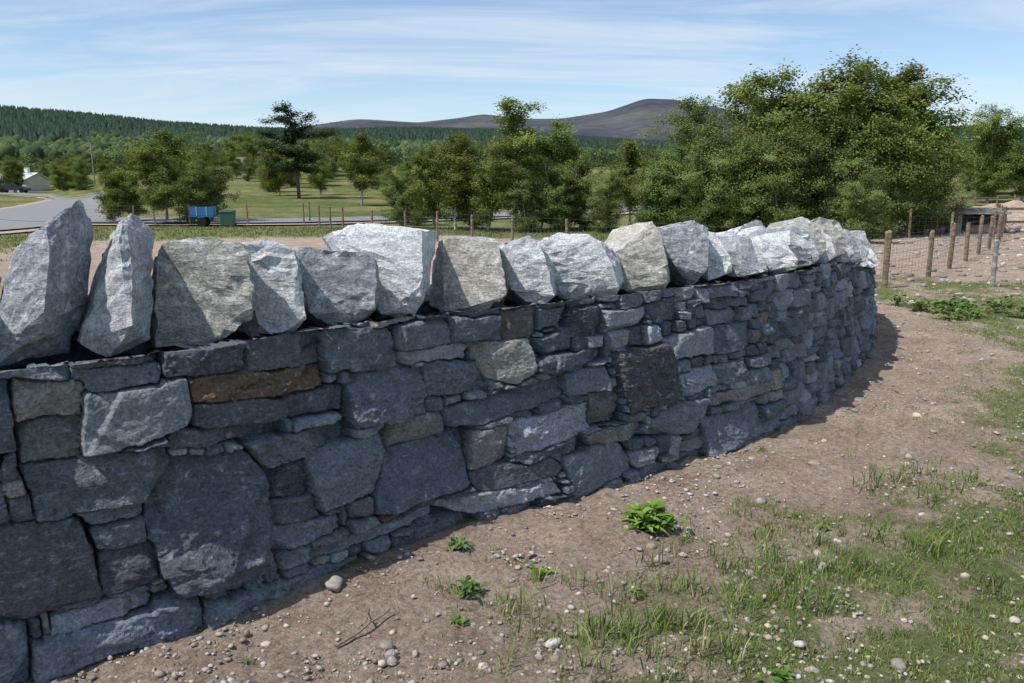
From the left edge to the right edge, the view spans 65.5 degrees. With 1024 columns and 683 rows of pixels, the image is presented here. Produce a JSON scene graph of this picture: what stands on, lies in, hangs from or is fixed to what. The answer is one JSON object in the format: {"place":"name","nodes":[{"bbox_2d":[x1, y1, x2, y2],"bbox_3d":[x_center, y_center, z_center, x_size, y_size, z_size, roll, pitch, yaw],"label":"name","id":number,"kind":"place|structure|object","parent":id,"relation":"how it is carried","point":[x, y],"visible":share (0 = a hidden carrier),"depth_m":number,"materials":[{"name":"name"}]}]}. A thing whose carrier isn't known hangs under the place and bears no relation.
{"place":"outdoors","nodes":[
{"label":"outdoors","id":0,"kind":"place"},
{"bbox_2d":[0,192,103,229],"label":"road","id":1,"kind":"structure","parent":0,"point":[58,203],"depth_m":61.19,"materials":[{"name":"grey asphalt"}]},
{"bbox_2d":[0,183,30,192],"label":"parked car","id":2,"kind":"object","parent":1,"relation":"on","point":[4,187],"visible":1,"depth_m":119.05,"materials":[{"name":"grey paint"}]},
{"bbox_2d":[0,191,106,233],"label":"road verge","id":3,"kind":"structure","parent":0,"point":[16,230],"depth_m":49.66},
{"bbox_2d":[0,225,618,261],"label":"pasture grass","id":4,"kind":"structure","parent":0,"point":[212,233],"depth_m":29.50,"materials":[{"name":"green plant"}]},
{"bbox_2d":[0,204,640,222],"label":"side road","id":5,"kind":"structure","parent":0,"point":[40,215],"depth_m":39.44,"materials":[{"name":"grey asphalt"}]},
{"bbox_2d":[92,207,639,224],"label":"side road verge","id":6,"kind":"structure","parent":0,"point":[219,223],"depth_m":36.13,"materials":[{"name":"green plant"}]},
{"bbox_2d":[442,531,473,551],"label":"broadleaf weed","id":7,"kind":"object","parent":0,"point":[462,546],"visible":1,"depth_m":3.57,"materials":[{"name":"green plant"}]},
{"bbox_2d":[446,575,486,599],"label":"broadleaf weed","id":8,"kind":"object","parent":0,"point":[469,586],"visible":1,"depth_m":3.20,"materials":[{"name":"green plant"}]},
{"bbox_2d":[0,164,1023,682],"bbox_3d":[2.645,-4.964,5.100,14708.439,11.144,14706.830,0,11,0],"label":"ground","id":9,"kind":"structure","parent":0,"point":[374,598],"depth_m":3.64,"materials":[{"name":"soil"}]},
{"bbox_2d":[0,154,26,192],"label":"birch tree","id":10,"kind":"object","parent":9,"relation":"on","point":[2,175],"visible":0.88,"depth_m":119.31,"materials":[{"name":"green plant"}]},
{"bbox_2d":[2,157,34,192],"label":"birch tree","id":11,"kind":"object","parent":9,"relation":"on","point":[18,164],"visible":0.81,"depth_m":119.23,"materials":[{"name":"green plant"}]},
{"bbox_2d":[9,174,49,191],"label":"walls","id":12,"kind":"structure","parent":9,"relation":"on","point":[37,182],"depth_m":131.82,"materials":[{"name":"grey paint"}]},
{"bbox_2d":[33,157,51,183],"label":"willow bush","id":13,"kind":"object","parent":9,"relation":"on","point":[42,171],"visible":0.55,"depth_m":144.31,"materials":[{"name":"green plant"}]},
{"bbox_2d":[44,161,72,190],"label":"birch tree","id":14,"kind":"object","parent":9,"relation":"on","point":[61,179],"visible":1,"depth_m":119.77,"materials":[{"name":"green plant"}]},
{"bbox_2d":[60,153,85,188],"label":"birch tree","id":15,"kind":"object","parent":9,"relation":"on","point":[67,168],"visible":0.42,"depth_m":126.36,"materials":[{"name":"green plant"}]},
{"bbox_2d":[66,151,98,189],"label":"willow bush","id":16,"kind":"object","parent":9,"relation":"on","point":[78,175],"visible":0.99,"depth_m":117.24,"materials":[{"name":"green plant"}]},
{"bbox_2d":[94,155,113,183],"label":"birch tree","id":17,"kind":"object","parent":9,"relation":"on","point":[103,165],"visible":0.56,"depth_m":123.20,"materials":[{"name":"green plant"}]},
{"bbox_2d":[89,161,131,222],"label":"birch tree","id":18,"kind":"object","parent":9,"relation":"on","point":[111,197],"visible":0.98,"depth_m":35.50,"materials":[{"name":"green plant"}]},
{"bbox_2d":[103,155,166,216],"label":"birch tree","id":19,"kind":"object","parent":9,"relation":"on","point":[138,206],"visible":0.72,"depth_m":36.16,"materials":[{"name":"green plant"}]},
{"bbox_2d":[106,146,179,225],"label":"birch tree","id":20,"kind":"object","parent":9,"relation":"on","point":[152,197],"visible":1,"depth_m":34.08,"materials":[{"name":"green plant"}]},
{"bbox_2d":[103,127,207,219],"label":"birch tree","id":21,"kind":"object","parent":9,"relation":"on","point":[174,143],"visible":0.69,"depth_m":36.95,"materials":[{"name":"green plant"}]},
{"bbox_2d":[140,140,208,217],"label":"birch tree","id":22,"kind":"object","parent":9,"relation":"on","point":[177,168],"visible":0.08,"depth_m":39.95,"materials":[{"name":"green plant"}]},
{"bbox_2d":[165,152,226,222],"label":"willow bush","id":23,"kind":"object","parent":9,"relation":"on","point":[194,196],"visible":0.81,"depth_m":35.19,"materials":[{"name":"green plant"}]},
{"bbox_2d":[90,203,304,225],"bbox_3d":[-14.125,-5.465,34.916,9.801,1.186,0.736,-1,11,-4],"label":"post and wire fence","id":24,"kind":"object","parent":9,"relation":"on","point":[246,213],"visible":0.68,"depth_m":34.88,"materials":[{"name":"brown wood"}]},
{"bbox_2d":[189,204,230,226],"bbox_3d":[-12.789,-5.351,33.844,1.580,0.930,0.840,-2,11,-8],"label":"blue trailer","id":25,"kind":"object","parent":9,"relation":"on","point":[205,211],"visible":0.98,"depth_m":33.49,"materials":[{"name":"blue paint"}]},
{"bbox_2d":[193,148,242,220],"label":"birch tree","id":26,"kind":"object","parent":9,"relation":"on","point":[214,195],"visible":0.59,"depth_m":36.46,"materials":[{"name":"green plant"}]},
{"bbox_2d":[219,210,236,225],"bbox_3d":[-12.101,-5.245,33.931,0.600,0.695,0.585,-1,11,-6],"label":"wheeled bin","id":27,"kind":"object","parent":9,"relation":"on","point":[227,217],"visible":0.93,"depth_m":33.69,"materials":[{"name":"green plastic"}]},
{"bbox_2d":[224,149,243,177],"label":"birch tree","id":28,"kind":"object","parent":9,"relation":"on","point":[234,164],"visible":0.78,"depth_m":115.28,"materials":[{"name":"green plant"}]},
{"bbox_2d":[238,156,258,180],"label":"willow bush","id":29,"kind":"object","parent":9,"relation":"on","point":[248,170],"visible":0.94,"depth_m":109.53,"materials":[{"name":"green plant"}]},
{"bbox_2d":[236,135,262,168],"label":"birch tree","id":30,"kind":"object","parent":9,"relation":"on","point":[250,151],"visible":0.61,"depth_m":122.56,"materials":[{"name":"green plant"}]},
{"bbox_2d":[248,139,295,195],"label":"birch tree","id":31,"kind":"object","parent":9,"relation":"on","point":[277,180],"visible":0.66,"depth_m":78.06,"materials":[{"name":"green plant"}]},
{"bbox_2d":[239,100,342,198],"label":"pine tree","id":32,"kind":"object","parent":9,"relation":"on","point":[298,154],"visible":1,"depth_m":72.06,"materials":[{"name":"green plant"}]},
{"bbox_2d":[305,153,332,194],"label":"birch tree","id":33,"kind":"object","parent":9,"relation":"on","point":[319,182],"visible":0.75,"depth_m":80.07,"materials":[{"name":"green plant"}]},
{"bbox_2d":[311,139,340,171],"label":"willow bush","id":34,"kind":"object","parent":9,"relation":"on","point":[326,146],"visible":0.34,"depth_m":125.99,"materials":[{"name":"green plant"}]},
{"bbox_2d":[326,131,396,205],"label":"birch tree","id":35,"kind":"object","parent":9,"relation":"on","point":[360,178],"visible":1,"depth_m":60.06,"materials":[{"name":"green plant"}]},
{"bbox_2d":[335,608,389,647],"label":"twig","id":36,"kind":"object","parent":9,"relation":"on","point":[354,634],"visible":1,"depth_m":2.88,"materials":[{"name":"wood"}]},
{"bbox_2d":[0,275,792,682],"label":"face","id":37,"kind":"object","parent":9,"relation":"on","point":[144,501],"visible":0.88,"depth_m":3.33},
{"bbox_2d":[372,167,421,226],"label":"willow bush","id":38,"kind":"object","parent":9,"relation":"on","point":[397,201],"visible":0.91,"depth_m":33.28,"materials":[{"name":"green plant"}]},
{"bbox_2d":[378,164,431,225],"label":"willow bush","id":39,"kind":"object","parent":9,"relation":"on","point":[416,220],"visible":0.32,"depth_m":35.23,"materials":[{"name":"green plant"}]},
{"bbox_2d":[0,264,817,369],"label":"dry stone wall","id":40,"kind":"structure","parent":9,"relation":"on","point":[83,353],"depth_m":3.18,"materials":[{"name":"stone"}]},
{"bbox_2d":[0,267,835,391],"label":"hearting","id":41,"kind":"object","parent":40,"relation":"on","point":[432,313],"visible":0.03,"depth_m":3.98,"materials":[{"name":"stone"}]},
{"bbox_2d":[0,200,877,365],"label":"coping stones","id":42,"kind":"object","parent":40,"relation":"on","point":[192,292],"visible":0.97,"depth_m":3.45,"materials":[{"name":"grey stone"}]},
{"bbox_2d":[778,262,878,424],"bbox_3d":[3.127,-0.247,7.459,0.462,1.170,4.781,6,12,29],"label":"face","id":43,"kind":"object","parent":40,"relation":"attached to","point":[828,330],"visible":0.86,"depth_m":6.12},
{"bbox_2d":[401,141,453,227],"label":"birch tree","id":44,"kind":"object","parent":9,"relation":"on","point":[425,175],"visible":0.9,"depth_m":32.09,"materials":[{"name":"green plant"}]},
{"bbox_2d":[408,129,489,229],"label":"birch tree","id":45,"kind":"object","parent":9,"relation":"on","point":[456,175],"visible":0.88,"depth_m":31.09,"materials":[{"name":"green plant"}]},
{"bbox_2d":[438,165,484,228],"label":"willow bush","id":46,"kind":"object","parent":9,"relation":"on","point":[464,218],"visible":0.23,"depth_m":32.20,"materials":[{"name":"green plant"}]},
{"bbox_2d":[457,133,528,231],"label":"birch tree","id":47,"kind":"object","parent":9,"relation":"on","point":[487,192],"visible":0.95,"depth_m":30.05,"materials":[{"name":"green plant"}]},
{"bbox_2d":[0,137,1013,175],"bbox_3d":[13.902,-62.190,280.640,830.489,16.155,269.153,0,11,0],"label":"distant woodland","id":48,"kind":"object","parent":9,"relation":"on","point":[608,158],"visible":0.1,"depth_m":172.56,"materials":[{"name":"green plant"}]},
{"bbox_2d":[0,129,1023,166],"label":"distant broadleaf forest","id":49,"kind":"object","parent":9,"relation":"on","point":[49,146],"visible":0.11,"depth_m":367.28,"materials":[{"name":"green plant"}]},
{"bbox_2d":[466,95,562,230],"bbox_3d":[0.290,-6.915,31.336,3.890,5.292,4.270,7,13,33],"label":"birch tree","id":50,"kind":"object","parent":9,"relation":"on","point":[512,121],"visible":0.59,"depth_m":30.59,"materials":[{"name":"green plant"}]},
{"bbox_2d":[487,161,553,232],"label":"willow bush","id":51,"kind":"object","parent":9,"relation":"on","point":[521,200],"visible":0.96,"depth_m":29.63,"materials":[{"name":"green plant"}]},
{"bbox_2d":[520,155,583,230],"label":"willow bush","id":52,"kind":"object","parent":9,"relation":"on","point":[554,203],"visible":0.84,"depth_m":30.23,"materials":[{"name":"green plant"}]},
{"bbox_2d":[513,127,603,227],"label":"birch tree","id":53,"kind":"object","parent":9,"relation":"on","point":[566,155],"visible":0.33,"depth_m":31.49,"materials":[{"name":"green plant"}]},
{"bbox_2d":[511,114,606,228],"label":"birch tree","id":54,"kind":"object","parent":9,"relation":"on","point":[563,133],"visible":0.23,"depth_m":31.55,"materials":[{"name":"green plant"}]},
{"bbox_2d":[545,153,617,230],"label":"willow bush","id":55,"kind":"object","parent":9,"relation":"on","point":[583,194],"visible":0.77,"depth_m":30.97,"materials":[{"name":"green plant"}]},
{"bbox_2d":[308,202,888,286],"bbox_3d":[-1.919,-3.488,24.642,1.037,1.244,28.479,-7,13,-33],"label":"post and wire fence","id":56,"kind":"object","parent":9,"relation":"on","point":[886,241],"visible":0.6,"depth_m":23.23,"materials":[{"name":"brown wood"}]},
{"bbox_2d":[580,168,640,232],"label":"willow bush","id":57,"kind":"object","parent":9,"relation":"on","point":[609,205],"visible":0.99,"depth_m":29.12,"materials":[{"name":"green plant"}]},
{"bbox_2d":[324,412,922,658],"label":"stones","id":58,"kind":"object","parent":9,"relation":"on","point":[333,583],"visible":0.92,"depth_m":3.20,"materials":[{"name":"grey stone"}]},
{"bbox_2d":[601,138,660,225],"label":"birch tree","id":59,"kind":"object","parent":9,"relation":"on","point":[632,164],"visible":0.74,"depth_m":32.94,"materials":[{"name":"green plant"}]},
{"bbox_2d":[261,282,1022,681],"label":"field stones","id":60,"kind":"object","parent":9,"relation":"on","point":[393,660],"visible":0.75,"depth_m":3.03,"materials":[{"name":"grey stone"}]},
{"bbox_2d":[624,158,681,225],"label":"willow bush","id":61,"kind":"object","parent":9,"relation":"on","point":[643,203],"visible":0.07,"depth_m":30.08,"materials":[{"name":"green plant"}]},
{"bbox_2d":[630,138,712,226],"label":"willow bush","id":62,"kind":"object","parent":9,"relation":"on","point":[658,195],"visible":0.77,"depth_m":29.08,"materials":[{"name":"green plant"}]},
{"bbox_2d":[639,93,716,155],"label":"birch tree","id":63,"kind":"object","parent":9,"relation":"on","point":[693,105],"visible":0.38,"depth_m":32.75,"materials":[{"name":"green plant"}]},
{"bbox_2d":[641,144,714,224],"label":"willow bush","id":64,"kind":"object","parent":9,"relation":"on","point":[683,152],"visible":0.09,"depth_m":29.54,"materials":[{"name":"green plant"}]},
{"bbox_2d":[650,109,750,220],"bbox_3d":[7.633,-6.363,29.555,3.779,4.816,4.017,-8,14,-38],"label":"willow bush","id":65,"kind":"object","parent":9,"relation":"on","point":[711,132],"visible":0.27,"depth_m":29.19,"materials":[{"name":"green plant"}]},
{"bbox_2d":[652,143,751,232],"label":"willow bush","id":66,"kind":"object","parent":9,"relation":"on","point":[694,176],"visible":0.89,"depth_m":27.21,"materials":[{"name":"green plant"}]},
{"bbox_2d":[404,442,1023,682],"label":"tussock grass","id":67,"kind":"structure","parent":9,"relation":"on","point":[663,622],"depth_m":3.11,"materials":[{"name":"green plant"}]},
{"bbox_2d":[691,132,795,231],"bbox_3d":[7.514,-5.239,26.996,2.984,3.566,3.294,-1,11,-7],"label":"willow bush","id":68,"kind":"object","parent":9,"relation":"on","point":[736,218],"visible":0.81,"depth_m":26.73,"materials":[{"name":"green plant"}]},
{"bbox_2d":[695,71,816,175],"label":"birch tree","id":69,"kind":"object","parent":9,"relation":"on","point":[735,103],"visible":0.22,"depth_m":31.63,"materials":[{"name":"green plant"}]},
{"bbox_2d":[702,75,823,222],"bbox_3d":[9.257,-6.817,29.520,5.107,5.768,4.626,10,15,43],"label":"willow bush","id":70,"kind":"object","parent":9,"relation":"on","point":[755,108],"visible":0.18,"depth_m":29.04,"materials":[{"name":"green plant"}]},
{"bbox_2d":[724,125,834,226],"bbox_3d":[8.624,-5.331,26.949,3.160,3.776,3.488,-8,13,-35],"label":"willow bush","id":71,"kind":"object","parent":9,"relation":"on","point":[747,208],"visible":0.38,"depth_m":26.59,"materials":[{"name":"green plant"}]},
{"bbox_2d":[727,58,838,172],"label":"birch tree","id":72,"kind":"object","parent":9,"relation":"on","point":[775,78],"visible":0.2,"depth_m":28.50,"materials":[{"name":"green plant"}]},
{"bbox_2d":[727,113,850,227],"bbox_3d":[9.483,-5.542,26.542,3.286,4.378,3.493,-6,12,-27],"label":"willow bush","id":73,"kind":"object","parent":9,"relation":"on","point":[790,174],"visible":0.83,"depth_m":26.14,"materials":[{"name":"green plant"}]},
{"bbox_2d":[754,88,834,212],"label":"birch tree","id":74,"kind":"object","parent":9,"relation":"on","point":[806,106],"visible":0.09,"depth_m":28.07,"materials":[{"name":"green plant"}]},
{"bbox_2d":[779,102,912,227],"bbox_3d":[11.113,-5.654,26.517,3.908,4.615,3.540,-6,13,-31],"label":"willow bush","id":75,"kind":"object","parent":9,"relation":"on","point":[840,165],"visible":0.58,"depth_m":26.33,"materials":[{"name":"green plant"}]},
{"bbox_2d":[783,98,917,220],"bbox_3d":[11.647,-5.892,27.184,4.481,4.817,3.291,-1,11,-8],"label":"birch tree","id":76,"kind":"object","parent":9,"relation":"on","point":[871,126],"visible":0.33,"depth_m":26.34,"materials":[{"name":"green plant"}]},
{"bbox_2d":[776,64,927,226],"bbox_3d":[11.764,-6.611,27.830,4.674,6.022,6.365,11,15,44],"label":"birch tree","id":77,"kind":"object","parent":9,"relation":"on","point":[849,92],"visible":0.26,"depth_m":26.84,"materials":[{"name":"green plant"}]},
{"bbox_2d":[792,44,930,219],"bbox_3d":[12.324,-7.214,29.322,5.830,6.666,6.564,10,15,43],"label":"birch tree","id":78,"kind":"object","parent":9,"relation":"on","point":[862,65],"visible":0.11,"depth_m":27.52,"materials":[{"name":"green plant"}]},
{"bbox_2d":[827,164,901,241],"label":"willow bush","id":79,"kind":"object","parent":9,"relation":"on","point":[857,212],"visible":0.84,"depth_m":23.79,"materials":[{"name":"green plant"}]},
{"bbox_2d":[724,226,1023,305],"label":"rubble","id":80,"kind":"object","parent":9,"relation":"on","point":[1002,264],"visible":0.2,"depth_m":17.16,"materials":[{"name":"stone"}]},
{"bbox_2d":[840,119,931,237],"bbox_3d":[12.585,-5.480,26.902,3.138,4.090,3.464,2,11,12],"label":"willow bush","id":81,"kind":"object","parent":9,"relation":"on","point":[900,200],"visible":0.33,"depth_m":26.44,"materials":[{"name":"green plant"}]},
{"bbox_2d":[838,58,978,187],"bbox_3d":[15.277,-7.302,30.302,4.956,6.449,6.511,10,15,42],"label":"birch tree","id":82,"kind":"object","parent":9,"relation":"on","point":[909,70],"visible":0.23,"depth_m":28.91,"materials":[{"name":"green plant"}]},
{"bbox_2d":[862,107,963,235],"bbox_3d":[13.009,-5.841,27.425,4.294,4.616,3.154,8,14,37],"label":"birch tree","id":83,"kind":"object","parent":9,"relation":"on","point":[923,145],"visible":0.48,"depth_m":26.66,"materials":[{"name":"green plant"}]},
{"bbox_2d":[863,65,975,230],"bbox_3d":[14.424,-7.332,31.031,5.040,6.243,5.675,0,11,-1],"label":"birch tree","id":84,"kind":"object","parent":9,"relation":"on","point":[932,93],"visible":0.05,"depth_m":29.18,"materials":[{"name":"green plant"}]},
{"bbox_2d":[875,91,989,221],"bbox_3d":[14.519,-6.609,29.392,3.702,5.420,5.041,-9,14,-40],"label":"birch tree","id":85,"kind":"object","parent":9,"relation":"on","point":[934,134],"visible":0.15,"depth_m":28.24,"materials":[{"name":"green plant"}]},
{"bbox_2d":[914,297,964,313],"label":"nettle clump","id":86,"kind":"object","parent":9,"relation":"on","point":[940,307],"visible":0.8,"depth_m":10.43,"materials":[{"name":"green plant"}]},
{"bbox_2d":[882,203,1007,287],"bbox_3d":[15.516,-3.741,26.085,1.099,1.200,32.261,7,13,33],"label":"post and wire fence","id":87,"kind":"object","parent":9,"relation":"on","point":[1001,223],"visible":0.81,"depth_m":16.36,"materials":[{"name":"brown wood"}]},
{"bbox_2d":[867,209,1022,238],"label":"post and wire fence","id":88,"kind":"object","parent":9,"relation":"on","point":[910,216],"visible":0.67,"depth_m":26.26,"materials":[{"name":"brown wood"}]},
{"bbox_2d":[929,308,967,319],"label":"nettle clump","id":89,"kind":"object","parent":9,"relation":"on","point":[945,312],"visible":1,"depth_m":9.91,"materials":[{"name":"green plant"}]},
{"bbox_2d":[907,124,991,234],"bbox_3d":[15.363,-5.813,28.425,2.838,4.159,3.016,-3,11,-16],"label":"willow bush","id":90,"kind":"object","parent":9,"relation":"on","point":[934,212],"visible":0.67,"depth_m":28.14,"materials":[{"name":"green plant"}]},
{"bbox_2d":[896,207,1011,233],"bbox_3d":[16.300,-4.603,30.172,3.700,0.920,2.500,1,11,6],"label":"livestock shelter","id":91,"kind":"object","parent":9,"relation":"on","point":[987,212],"visible":0.36,"depth_m":29.44,"materials":[{"name":"wood"}]},
{"bbox_2d":[943,195,1023,206],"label":"timber rail fence","id":92,"kind":"object","parent":9,"relation":"on","point":[997,197],"visible":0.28,"depth_m":49.04,"materials":[{"name":"brown wood"}]},
{"bbox_2d":[949,117,1018,195],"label":"birch tree","id":93,"kind":"object","parent":9,"relation":"on","point":[967,140],"visible":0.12,"depth_m":67.58,"materials":[{"name":"green plant"}]},
{"bbox_2d":[970,160,1007,202],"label":"birch tree","id":94,"kind":"object","parent":9,"relation":"on","point":[985,193],"visible":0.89,"depth_m":59.95,"materials":[{"name":"green plant"}]},
{"bbox_2d":[957,103,1023,202],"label":"birch tree","id":95,"kind":"object","parent":9,"relation":"on","point":[996,150],"visible":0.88,"depth_m":59.44,"materials":[{"name":"green plant"}]},
{"bbox_2d":[983,299,1011,313],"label":"nettle clump","id":96,"kind":"object","parent":9,"relation":"on","point":[999,305],"visible":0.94,"depth_m":10.39,"materials":[{"name":"green plant"}]},
{"bbox_2d":[973,200,1023,217],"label":"soil mound","id":97,"kind":"object","parent":9,"relation":"on","point":[1014,203],"visible":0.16,"depth_m":39.75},
{"bbox_2d":[990,239,1023,286],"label":"post and wire fence","id":98,"kind":"object","parent":9,"relation":"on","point":[994,263],"visible":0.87,"depth_m":13.17,"materials":[{"name":"grey wood"}]},
{"bbox_2d":[1002,148,1023,201],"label":"birch tree","id":99,"kind":"object","parent":9,"relation":"on","point":[1020,175],"visible":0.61,"depth_m":60.37,"materials":[{"name":"green plant"}]},
{"bbox_2d":[0,279,1023,682],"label":"grass","id":100,"kind":"structure","parent":0,"point":[1006,613],"depth_m":3.35,"materials":[{"name":"green plant"}]},
{"bbox_2d":[0,0,1023,127],"label":"sky","id":101,"kind":"structure","parent":0,"point":[222,62],"materials":[{"name":"blue"}]},
{"bbox_2d":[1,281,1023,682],"bbox_3d":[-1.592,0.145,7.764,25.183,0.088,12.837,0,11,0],"label":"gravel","id":102,"kind":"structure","parent":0,"point":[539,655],"depth_m":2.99,"materials":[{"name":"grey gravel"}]},
{"bbox_2d":[300,99,756,140],"bbox_3d":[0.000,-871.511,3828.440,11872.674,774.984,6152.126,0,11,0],"label":"moorland hill","id":103,"kind":"structure","parent":0,"point":[631,120],"depth_m":3177.49,"materials":[{"name":"grey"}]},
{"bbox_2d":[619,499,688,533],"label":"broadleaf weed","id":104,"kind":"object","parent":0,"point":[650,516],"visible":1,"depth_m":3.80,"materials":[{"name":"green plant"}]},
{"bbox_2d":[753,665,797,682],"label":"broadleaf weed","id":105,"kind":"object","parent":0,"point":[782,676],"visible":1,"depth_m":2.62,"materials":[{"name":"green plant"}]},
{"bbox_3d":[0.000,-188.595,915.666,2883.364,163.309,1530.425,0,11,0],"label":"forest hill","id":106,"kind":"structure","parent":0,"visible":0},
{"bbox_2d":[0,104,1023,150],"bbox_3d":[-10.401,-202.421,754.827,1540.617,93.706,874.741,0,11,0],"label":"distant conifer forest","id":107,"kind":"object","parent":106,"relation":"on","point":[32,124],"visible":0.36,"depth_m":690.36,"materials":[{"name":"green plant"}]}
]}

